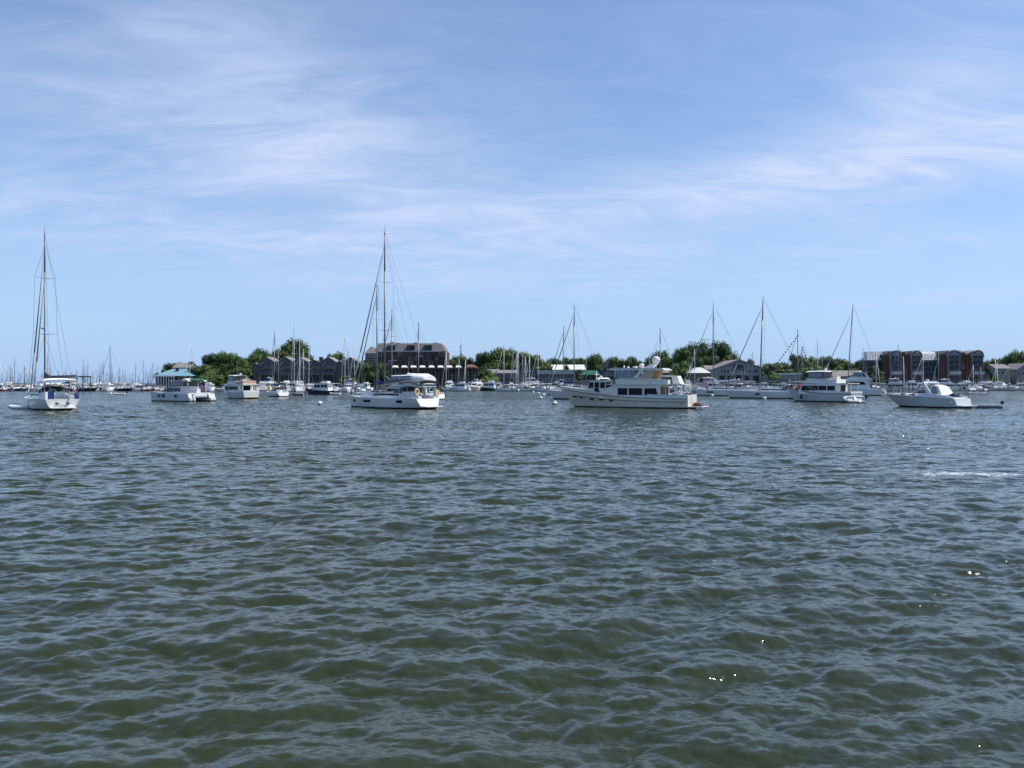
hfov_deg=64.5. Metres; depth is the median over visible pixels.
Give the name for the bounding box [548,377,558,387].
cabin boat
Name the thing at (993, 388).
sailboat
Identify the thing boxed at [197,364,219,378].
tree
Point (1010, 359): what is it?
tree
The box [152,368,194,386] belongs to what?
blue roof house
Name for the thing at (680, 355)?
tree
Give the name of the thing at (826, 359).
tree
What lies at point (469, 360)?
tree
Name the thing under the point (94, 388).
cruiser
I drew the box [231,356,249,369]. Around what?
tree
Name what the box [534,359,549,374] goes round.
tree
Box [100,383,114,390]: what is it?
cabin boat
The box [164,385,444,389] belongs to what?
seawall
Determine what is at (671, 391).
sailing yacht
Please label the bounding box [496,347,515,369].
tree
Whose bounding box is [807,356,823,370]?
tree
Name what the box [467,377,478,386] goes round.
cabin boat
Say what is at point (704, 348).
tree
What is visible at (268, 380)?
flybridge boat
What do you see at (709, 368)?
grey annex
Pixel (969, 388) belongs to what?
cruiser
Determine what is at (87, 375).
sailboat
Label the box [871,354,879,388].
sailboat
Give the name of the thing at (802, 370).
shrub
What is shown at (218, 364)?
tree
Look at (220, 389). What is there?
console boat
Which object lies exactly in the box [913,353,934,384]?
sailboat
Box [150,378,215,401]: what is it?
catamaran
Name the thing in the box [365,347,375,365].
hotel wing
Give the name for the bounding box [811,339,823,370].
sailboat
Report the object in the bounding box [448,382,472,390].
cabin boat
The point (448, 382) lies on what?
cabin boat
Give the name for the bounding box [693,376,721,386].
flybridge boat
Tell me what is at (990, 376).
tree
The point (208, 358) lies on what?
tree
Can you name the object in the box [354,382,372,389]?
cabin boat
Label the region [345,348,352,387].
sailboat
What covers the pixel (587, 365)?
tree
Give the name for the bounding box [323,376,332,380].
window
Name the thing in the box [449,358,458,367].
tree
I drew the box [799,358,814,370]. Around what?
tree
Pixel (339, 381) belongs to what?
tree
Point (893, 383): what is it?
flybridge boat
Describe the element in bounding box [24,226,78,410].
sailing yacht
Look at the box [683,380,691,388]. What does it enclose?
cabin boat
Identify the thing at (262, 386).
cabin boat
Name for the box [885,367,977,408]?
express cruiser
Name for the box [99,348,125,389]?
sailboat
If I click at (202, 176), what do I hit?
sky
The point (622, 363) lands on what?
tree
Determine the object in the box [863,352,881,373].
condominium wing
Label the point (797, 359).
sailing yacht
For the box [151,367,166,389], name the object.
sailboat
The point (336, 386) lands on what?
ground
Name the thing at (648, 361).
tree
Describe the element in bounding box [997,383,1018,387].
cruiser
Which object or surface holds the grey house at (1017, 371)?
on the ground
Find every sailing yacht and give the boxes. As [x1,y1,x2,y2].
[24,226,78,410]
[267,331,288,396]
[348,229,442,409]
[355,284,402,395]
[373,309,411,389]
[407,322,444,399]
[545,325,585,394]
[547,306,602,398]
[658,331,685,393]
[681,303,755,395]
[724,296,804,398]
[771,329,811,387]
[826,306,886,393]
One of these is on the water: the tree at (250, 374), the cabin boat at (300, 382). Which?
the cabin boat at (300, 382)
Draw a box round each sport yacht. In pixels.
[469,379,481,390]
[846,371,885,395]
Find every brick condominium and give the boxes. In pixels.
[880,350,901,383]
[903,350,922,382]
[933,350,960,383]
[961,350,984,381]
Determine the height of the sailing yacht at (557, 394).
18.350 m
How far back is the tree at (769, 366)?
377.55 m
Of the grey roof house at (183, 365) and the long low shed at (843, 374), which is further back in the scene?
the grey roof house at (183, 365)
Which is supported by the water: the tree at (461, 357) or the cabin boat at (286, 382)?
the cabin boat at (286, 382)
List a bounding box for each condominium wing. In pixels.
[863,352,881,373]
[918,352,937,384]
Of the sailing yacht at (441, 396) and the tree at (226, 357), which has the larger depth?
the tree at (226, 357)
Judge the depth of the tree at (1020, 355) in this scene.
393.65 m
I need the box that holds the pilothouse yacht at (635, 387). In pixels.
[560,350,708,408]
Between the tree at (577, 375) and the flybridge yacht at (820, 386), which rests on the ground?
the tree at (577, 375)
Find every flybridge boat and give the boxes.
[264,377,277,390]
[340,379,355,387]
[517,377,543,386]
[558,380,567,387]
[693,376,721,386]
[730,379,736,386]
[879,378,907,390]
[933,377,958,390]
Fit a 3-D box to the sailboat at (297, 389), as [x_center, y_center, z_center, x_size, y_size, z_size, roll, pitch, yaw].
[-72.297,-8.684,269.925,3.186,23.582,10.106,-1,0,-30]
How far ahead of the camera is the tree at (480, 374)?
348.11 m
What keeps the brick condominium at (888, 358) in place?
on the ground
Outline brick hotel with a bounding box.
[377,342,448,373]
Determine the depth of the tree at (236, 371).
348.74 m
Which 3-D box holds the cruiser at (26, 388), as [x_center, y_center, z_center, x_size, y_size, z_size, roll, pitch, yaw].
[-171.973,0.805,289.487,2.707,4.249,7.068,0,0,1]
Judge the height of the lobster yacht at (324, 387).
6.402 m
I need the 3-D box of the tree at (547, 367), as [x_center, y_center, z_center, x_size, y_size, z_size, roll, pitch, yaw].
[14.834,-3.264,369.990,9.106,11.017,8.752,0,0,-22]
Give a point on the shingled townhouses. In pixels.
(328, 368)
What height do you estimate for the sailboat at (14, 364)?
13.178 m
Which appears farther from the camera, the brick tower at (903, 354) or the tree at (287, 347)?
the tree at (287, 347)
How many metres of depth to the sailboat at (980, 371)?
309.21 m
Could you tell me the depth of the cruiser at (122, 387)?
285.61 m
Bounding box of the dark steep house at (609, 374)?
[600,362,615,379]
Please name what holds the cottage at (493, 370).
on the ground
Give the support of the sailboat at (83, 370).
on the water
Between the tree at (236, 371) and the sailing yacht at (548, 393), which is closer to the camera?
the sailing yacht at (548, 393)
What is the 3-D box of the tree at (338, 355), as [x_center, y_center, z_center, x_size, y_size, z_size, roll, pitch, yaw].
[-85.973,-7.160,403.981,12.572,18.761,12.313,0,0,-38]
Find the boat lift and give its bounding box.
[69,376,91,390]
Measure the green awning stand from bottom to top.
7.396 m
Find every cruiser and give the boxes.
[7,386,24,390]
[21,384,32,390]
[77,386,99,390]
[114,384,133,390]
[520,381,528,387]
[568,366,609,388]
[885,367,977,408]
[959,385,975,390]
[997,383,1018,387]
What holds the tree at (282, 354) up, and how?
on the ground
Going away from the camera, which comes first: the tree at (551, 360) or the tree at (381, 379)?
the tree at (381, 379)
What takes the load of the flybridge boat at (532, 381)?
on the water
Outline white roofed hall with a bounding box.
[551,365,585,371]
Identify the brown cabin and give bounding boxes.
[661,370,669,379]
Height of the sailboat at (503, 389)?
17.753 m
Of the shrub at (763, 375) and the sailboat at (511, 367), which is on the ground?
the shrub at (763, 375)
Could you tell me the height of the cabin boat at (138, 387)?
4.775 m
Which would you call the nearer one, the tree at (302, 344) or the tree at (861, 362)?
the tree at (861, 362)
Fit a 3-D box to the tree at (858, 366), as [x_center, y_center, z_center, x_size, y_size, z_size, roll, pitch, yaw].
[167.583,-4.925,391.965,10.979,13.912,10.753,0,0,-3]
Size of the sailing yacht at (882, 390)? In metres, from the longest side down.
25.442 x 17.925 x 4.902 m
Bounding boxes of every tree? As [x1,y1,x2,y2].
[162,362,180,369]
[187,366,207,378]
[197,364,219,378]
[197,376,209,385]
[200,352,216,368]
[203,377,215,385]
[205,350,237,374]
[213,374,225,386]
[218,352,237,375]
[220,371,233,385]
[228,367,249,378]
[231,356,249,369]
[241,363,252,380]
[245,351,262,372]
[251,347,267,362]
[262,353,275,357]
[272,349,290,359]
[279,340,297,357]
[287,338,310,356]
[296,346,309,357]
[332,351,344,359]
[336,375,351,384]
[352,362,371,384]
[361,364,379,385]
[371,361,387,385]
[378,370,390,385]
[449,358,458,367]
[452,354,466,367]
[461,357,474,365]
[475,351,494,371]
[476,370,485,380]
[478,368,491,379]
[481,348,507,369]
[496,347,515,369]
[504,350,520,369]
[512,351,531,369]
[522,354,541,369]
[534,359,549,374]
[535,365,551,379]
[545,357,560,364]
[561,357,577,364]
[573,369,587,380]
[575,357,585,364]
[583,359,590,369]
[586,353,601,379]
[594,358,603,379]
[603,356,619,378]
[617,358,626,367]
[624,356,637,367]
[642,356,655,371]
[650,350,669,367]
[661,356,670,368]
[665,346,692,368]
[675,341,703,359]
[686,356,704,368]
[695,339,717,359]
[701,354,719,364]
[708,340,732,362]
[719,345,738,361]
[719,354,732,361]
[761,363,777,377]
[774,362,783,372]
[777,361,792,370]
[779,368,795,372]
[788,353,805,372]
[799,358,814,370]
[801,369,810,380]
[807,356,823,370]
[815,355,832,369]
[826,357,843,369]
[838,359,852,369]
[844,363,857,368]
[854,359,862,369]
[856,357,863,369]
[863,365,879,384]
[872,370,885,384]
[983,359,990,366]
[983,367,992,379]
[984,357,1002,363]
[1001,353,1018,364]
[1003,349,1023,362]
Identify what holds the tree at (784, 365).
on the ground
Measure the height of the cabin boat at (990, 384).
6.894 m
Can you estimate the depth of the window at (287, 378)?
355.92 m
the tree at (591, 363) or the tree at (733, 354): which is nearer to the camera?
the tree at (733, 354)
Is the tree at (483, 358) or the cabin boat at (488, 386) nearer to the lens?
the cabin boat at (488, 386)
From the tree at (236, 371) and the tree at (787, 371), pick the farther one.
the tree at (787, 371)
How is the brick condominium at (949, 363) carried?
on the ground
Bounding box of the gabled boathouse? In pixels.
[714,359,762,385]
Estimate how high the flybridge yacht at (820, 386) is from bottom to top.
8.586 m
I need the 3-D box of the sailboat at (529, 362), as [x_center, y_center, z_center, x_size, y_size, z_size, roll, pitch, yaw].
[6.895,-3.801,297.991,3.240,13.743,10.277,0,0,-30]
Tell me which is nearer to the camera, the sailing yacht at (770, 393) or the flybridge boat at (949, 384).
the sailing yacht at (770, 393)
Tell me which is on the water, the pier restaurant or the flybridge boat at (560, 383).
the flybridge boat at (560, 383)
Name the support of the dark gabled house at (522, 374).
on the ground
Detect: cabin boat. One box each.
[34,384,42,390]
[78,382,86,387]
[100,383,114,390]
[132,384,146,390]
[205,382,214,391]
[258,381,266,390]
[280,381,289,387]
[296,376,303,387]
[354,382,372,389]
[445,381,453,386]
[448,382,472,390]
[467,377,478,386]
[480,381,499,390]
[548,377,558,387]
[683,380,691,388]
[743,375,751,388]
[903,380,917,388]
[954,382,965,390]
[963,380,980,386]
[982,381,1003,387]
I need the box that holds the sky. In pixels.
[0,0,1023,382]
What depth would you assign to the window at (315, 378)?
355.92 m
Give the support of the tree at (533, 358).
on the ground
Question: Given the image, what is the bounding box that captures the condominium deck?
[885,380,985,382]
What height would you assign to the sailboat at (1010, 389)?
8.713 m
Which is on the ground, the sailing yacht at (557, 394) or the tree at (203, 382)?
the tree at (203, 382)
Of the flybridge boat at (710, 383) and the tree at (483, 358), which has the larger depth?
the tree at (483, 358)
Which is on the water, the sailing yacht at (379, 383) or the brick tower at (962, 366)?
the sailing yacht at (379, 383)
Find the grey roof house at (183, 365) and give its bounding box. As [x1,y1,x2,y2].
[172,362,196,368]
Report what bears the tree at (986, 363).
on the ground
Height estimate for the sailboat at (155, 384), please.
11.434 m
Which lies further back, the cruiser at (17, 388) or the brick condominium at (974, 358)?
the brick condominium at (974, 358)
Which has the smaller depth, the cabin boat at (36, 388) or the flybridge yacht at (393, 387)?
the flybridge yacht at (393, 387)
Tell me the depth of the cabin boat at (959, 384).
301.85 m
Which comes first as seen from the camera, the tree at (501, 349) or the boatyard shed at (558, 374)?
the boatyard shed at (558, 374)
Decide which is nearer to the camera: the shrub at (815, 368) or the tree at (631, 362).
the shrub at (815, 368)
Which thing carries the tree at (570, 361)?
on the ground
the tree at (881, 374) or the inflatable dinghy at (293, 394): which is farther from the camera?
the tree at (881, 374)
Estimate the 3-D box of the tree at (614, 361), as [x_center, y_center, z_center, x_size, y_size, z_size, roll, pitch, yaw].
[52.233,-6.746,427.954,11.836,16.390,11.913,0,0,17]
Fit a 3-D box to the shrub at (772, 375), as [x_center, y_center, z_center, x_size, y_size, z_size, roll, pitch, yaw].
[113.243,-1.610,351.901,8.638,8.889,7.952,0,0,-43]
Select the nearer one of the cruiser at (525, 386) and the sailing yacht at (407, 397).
the sailing yacht at (407, 397)
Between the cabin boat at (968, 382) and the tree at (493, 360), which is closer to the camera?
the cabin boat at (968, 382)
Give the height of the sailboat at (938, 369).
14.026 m
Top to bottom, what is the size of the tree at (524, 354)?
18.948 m
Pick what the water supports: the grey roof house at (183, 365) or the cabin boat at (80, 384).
the cabin boat at (80, 384)
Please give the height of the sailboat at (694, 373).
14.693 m
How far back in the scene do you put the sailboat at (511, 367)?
295.08 m
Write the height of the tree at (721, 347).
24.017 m
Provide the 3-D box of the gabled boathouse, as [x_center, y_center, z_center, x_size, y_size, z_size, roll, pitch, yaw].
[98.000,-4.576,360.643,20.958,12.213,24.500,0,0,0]
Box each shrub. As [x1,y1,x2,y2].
[477,376,494,382]
[488,372,499,381]
[669,362,682,379]
[676,359,692,381]
[756,372,768,384]
[768,370,780,386]
[798,367,806,384]
[811,365,828,370]
[833,365,843,369]
[990,376,1003,381]
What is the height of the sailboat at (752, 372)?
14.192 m
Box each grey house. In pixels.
[497,370,517,386]
[984,364,1011,383]
[1007,363,1023,383]
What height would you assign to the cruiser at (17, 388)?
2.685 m
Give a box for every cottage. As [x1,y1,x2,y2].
[487,369,498,376]
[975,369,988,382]
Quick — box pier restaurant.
[387,364,478,386]
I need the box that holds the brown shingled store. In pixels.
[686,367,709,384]
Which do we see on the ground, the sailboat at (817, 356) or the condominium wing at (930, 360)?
the condominium wing at (930, 360)
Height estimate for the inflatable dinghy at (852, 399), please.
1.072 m
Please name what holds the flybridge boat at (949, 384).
on the water
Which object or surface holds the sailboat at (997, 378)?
on the water
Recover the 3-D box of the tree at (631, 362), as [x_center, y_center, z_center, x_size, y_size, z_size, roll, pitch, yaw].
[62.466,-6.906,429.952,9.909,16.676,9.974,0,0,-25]
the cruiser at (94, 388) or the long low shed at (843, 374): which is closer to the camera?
the cruiser at (94, 388)
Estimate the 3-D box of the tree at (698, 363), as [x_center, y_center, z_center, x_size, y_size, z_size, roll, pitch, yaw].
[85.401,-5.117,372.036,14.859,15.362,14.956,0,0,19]
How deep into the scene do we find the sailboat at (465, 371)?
301.22 m
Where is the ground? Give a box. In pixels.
[215,383,537,386]
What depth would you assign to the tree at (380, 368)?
352.34 m
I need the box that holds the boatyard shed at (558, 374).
[537,370,573,385]
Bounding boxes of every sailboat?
[0,362,8,387]
[9,357,22,385]
[18,367,30,385]
[81,359,85,382]
[83,363,93,385]
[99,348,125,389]
[131,362,140,384]
[147,364,163,390]
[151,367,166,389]
[271,353,290,390]
[290,327,302,391]
[295,349,311,387]
[296,338,304,390]
[340,338,353,391]
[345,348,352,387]
[348,352,365,390]
[442,353,453,390]
[463,359,467,383]
[493,346,518,390]
[509,348,530,390]
[510,346,518,387]
[523,357,531,383]
[526,355,536,387]
[528,349,552,391]
[687,349,701,388]
[743,352,764,386]
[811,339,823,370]
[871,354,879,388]
[901,357,906,382]
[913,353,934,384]
[931,355,941,384]
[968,365,987,390]
[977,367,982,387]
[988,359,999,390]
[992,362,1007,387]
[996,370,1023,390]
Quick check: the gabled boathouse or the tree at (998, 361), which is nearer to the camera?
the gabled boathouse
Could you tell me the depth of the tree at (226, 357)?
373.51 m
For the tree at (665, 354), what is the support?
on the ground
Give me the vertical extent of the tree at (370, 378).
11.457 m
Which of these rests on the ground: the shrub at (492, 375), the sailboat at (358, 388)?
the shrub at (492, 375)
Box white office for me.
[775,373,801,384]
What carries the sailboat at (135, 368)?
on the water
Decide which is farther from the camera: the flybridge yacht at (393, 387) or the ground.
the ground
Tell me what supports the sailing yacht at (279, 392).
on the water
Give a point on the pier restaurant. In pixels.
(471, 372)
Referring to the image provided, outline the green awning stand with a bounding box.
[580,370,600,385]
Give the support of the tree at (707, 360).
on the ground
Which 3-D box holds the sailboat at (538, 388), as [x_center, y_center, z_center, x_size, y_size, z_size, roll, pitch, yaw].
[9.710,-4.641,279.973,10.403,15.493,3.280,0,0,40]
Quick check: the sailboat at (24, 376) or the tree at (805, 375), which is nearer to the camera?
the sailboat at (24, 376)
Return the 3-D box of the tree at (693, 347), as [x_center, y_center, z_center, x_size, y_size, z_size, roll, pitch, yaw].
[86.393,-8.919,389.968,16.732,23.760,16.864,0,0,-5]
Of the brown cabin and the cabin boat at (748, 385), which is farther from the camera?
the brown cabin
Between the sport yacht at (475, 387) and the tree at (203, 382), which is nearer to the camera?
the sport yacht at (475, 387)
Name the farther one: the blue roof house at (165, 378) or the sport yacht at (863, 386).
the blue roof house at (165, 378)
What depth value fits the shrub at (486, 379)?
343.88 m
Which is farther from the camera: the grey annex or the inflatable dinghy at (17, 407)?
the grey annex
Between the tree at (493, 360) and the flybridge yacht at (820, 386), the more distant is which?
the tree at (493, 360)
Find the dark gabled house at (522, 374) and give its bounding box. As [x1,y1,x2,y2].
[517,366,536,384]
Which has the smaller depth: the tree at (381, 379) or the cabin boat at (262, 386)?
the cabin boat at (262, 386)
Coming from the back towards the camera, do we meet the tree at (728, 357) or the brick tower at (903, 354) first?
the tree at (728, 357)
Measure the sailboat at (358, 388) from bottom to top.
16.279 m
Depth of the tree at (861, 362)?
389.04 m
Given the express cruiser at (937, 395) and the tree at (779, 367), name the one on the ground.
the tree at (779, 367)
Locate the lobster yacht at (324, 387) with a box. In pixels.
[305,377,339,394]
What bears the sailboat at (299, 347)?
on the water
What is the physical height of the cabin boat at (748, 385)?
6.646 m
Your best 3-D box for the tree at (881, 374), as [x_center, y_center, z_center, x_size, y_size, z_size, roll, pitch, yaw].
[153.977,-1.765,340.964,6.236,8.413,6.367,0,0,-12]
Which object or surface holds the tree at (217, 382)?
on the ground
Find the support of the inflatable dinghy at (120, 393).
on the water
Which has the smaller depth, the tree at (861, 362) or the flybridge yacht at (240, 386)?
the flybridge yacht at (240, 386)
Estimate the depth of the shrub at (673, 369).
357.92 m
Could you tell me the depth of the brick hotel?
371.98 m
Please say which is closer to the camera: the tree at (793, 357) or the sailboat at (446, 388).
the sailboat at (446, 388)
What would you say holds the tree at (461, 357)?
on the ground
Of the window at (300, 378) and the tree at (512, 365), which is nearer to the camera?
the window at (300, 378)
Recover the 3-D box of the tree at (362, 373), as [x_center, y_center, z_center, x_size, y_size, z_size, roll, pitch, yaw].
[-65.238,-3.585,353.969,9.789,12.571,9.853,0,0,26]
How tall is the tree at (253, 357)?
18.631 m
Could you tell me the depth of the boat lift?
280.75 m
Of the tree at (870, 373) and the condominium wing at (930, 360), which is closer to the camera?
the tree at (870, 373)
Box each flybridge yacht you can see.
[224,373,259,398]
[381,364,437,397]
[788,368,862,402]
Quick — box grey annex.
[702,365,716,378]
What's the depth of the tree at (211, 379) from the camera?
347.28 m
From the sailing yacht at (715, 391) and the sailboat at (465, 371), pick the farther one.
the sailboat at (465, 371)
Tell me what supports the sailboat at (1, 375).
on the water
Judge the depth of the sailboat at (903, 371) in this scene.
304.29 m
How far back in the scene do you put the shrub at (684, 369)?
358.07 m
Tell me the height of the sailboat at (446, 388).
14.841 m
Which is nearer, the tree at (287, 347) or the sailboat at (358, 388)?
the sailboat at (358, 388)
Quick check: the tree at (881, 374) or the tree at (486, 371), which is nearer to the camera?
the tree at (881, 374)
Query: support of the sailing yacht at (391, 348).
on the water
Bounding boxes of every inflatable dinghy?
[8,405,28,409]
[113,392,127,394]
[292,392,305,395]
[843,396,867,402]
[971,401,1003,407]
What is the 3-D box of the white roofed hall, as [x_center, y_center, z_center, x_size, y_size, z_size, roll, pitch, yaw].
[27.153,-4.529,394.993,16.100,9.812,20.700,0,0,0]
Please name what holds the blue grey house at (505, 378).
on the ground
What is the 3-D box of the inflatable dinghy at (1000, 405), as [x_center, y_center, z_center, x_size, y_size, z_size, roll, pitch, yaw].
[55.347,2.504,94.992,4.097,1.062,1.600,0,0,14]
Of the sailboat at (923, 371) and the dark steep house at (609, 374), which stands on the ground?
the dark steep house at (609, 374)
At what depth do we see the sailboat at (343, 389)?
261.44 m
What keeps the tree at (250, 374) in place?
on the ground
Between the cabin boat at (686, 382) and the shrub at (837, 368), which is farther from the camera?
the shrub at (837, 368)
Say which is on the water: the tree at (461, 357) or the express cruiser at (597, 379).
the express cruiser at (597, 379)
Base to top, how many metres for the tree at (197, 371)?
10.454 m
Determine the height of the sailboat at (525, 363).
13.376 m
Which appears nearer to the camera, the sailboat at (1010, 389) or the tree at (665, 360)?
the sailboat at (1010, 389)
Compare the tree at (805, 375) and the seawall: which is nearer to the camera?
the seawall
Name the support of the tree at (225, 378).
on the ground
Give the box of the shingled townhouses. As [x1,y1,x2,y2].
[252,357,364,385]
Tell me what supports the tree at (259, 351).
on the ground
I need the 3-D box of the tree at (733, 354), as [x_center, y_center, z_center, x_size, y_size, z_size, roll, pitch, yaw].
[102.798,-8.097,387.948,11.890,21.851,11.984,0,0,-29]
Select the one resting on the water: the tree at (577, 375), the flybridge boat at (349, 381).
the flybridge boat at (349, 381)
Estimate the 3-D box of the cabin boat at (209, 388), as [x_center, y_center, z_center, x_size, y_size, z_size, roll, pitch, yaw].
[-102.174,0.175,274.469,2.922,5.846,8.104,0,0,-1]
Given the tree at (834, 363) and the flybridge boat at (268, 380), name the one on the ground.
the tree at (834, 363)
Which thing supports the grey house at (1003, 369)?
on the ground
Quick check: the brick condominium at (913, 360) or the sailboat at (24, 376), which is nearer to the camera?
the sailboat at (24, 376)
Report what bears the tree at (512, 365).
on the ground
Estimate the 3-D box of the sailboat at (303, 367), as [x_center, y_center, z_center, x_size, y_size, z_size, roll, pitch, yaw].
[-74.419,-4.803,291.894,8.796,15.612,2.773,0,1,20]
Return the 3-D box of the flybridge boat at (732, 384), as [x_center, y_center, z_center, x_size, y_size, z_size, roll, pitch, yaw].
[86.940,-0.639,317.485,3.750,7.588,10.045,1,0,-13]
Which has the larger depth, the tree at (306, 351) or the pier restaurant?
the tree at (306, 351)
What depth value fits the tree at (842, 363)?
393.08 m
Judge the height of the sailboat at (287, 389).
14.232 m
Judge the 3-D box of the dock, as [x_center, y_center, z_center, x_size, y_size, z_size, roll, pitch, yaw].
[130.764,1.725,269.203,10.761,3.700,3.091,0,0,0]
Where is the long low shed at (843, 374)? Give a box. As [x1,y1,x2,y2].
[826,370,863,378]
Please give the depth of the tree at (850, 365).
391.02 m
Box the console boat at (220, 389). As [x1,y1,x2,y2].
[216,385,224,390]
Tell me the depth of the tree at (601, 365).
427.27 m
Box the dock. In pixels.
[888,384,923,391]
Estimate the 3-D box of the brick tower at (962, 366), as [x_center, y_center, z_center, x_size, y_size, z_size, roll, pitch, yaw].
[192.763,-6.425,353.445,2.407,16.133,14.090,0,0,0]
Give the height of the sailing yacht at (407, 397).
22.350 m
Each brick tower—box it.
[897,350,904,381]
[955,350,965,381]
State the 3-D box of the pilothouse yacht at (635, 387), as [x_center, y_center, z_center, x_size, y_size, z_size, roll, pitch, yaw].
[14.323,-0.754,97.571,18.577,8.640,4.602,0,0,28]
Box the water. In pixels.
[0,383,1023,767]
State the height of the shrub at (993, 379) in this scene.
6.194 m
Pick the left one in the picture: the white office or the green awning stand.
the green awning stand
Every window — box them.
[280,376,289,380]
[295,376,304,380]
[309,376,318,380]
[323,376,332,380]
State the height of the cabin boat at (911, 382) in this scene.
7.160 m
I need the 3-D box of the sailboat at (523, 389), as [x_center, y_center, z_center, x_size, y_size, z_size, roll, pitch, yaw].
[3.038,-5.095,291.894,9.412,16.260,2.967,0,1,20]
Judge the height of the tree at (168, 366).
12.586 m
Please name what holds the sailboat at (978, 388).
on the water
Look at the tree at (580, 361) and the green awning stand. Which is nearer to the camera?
the green awning stand
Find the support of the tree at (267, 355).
on the ground

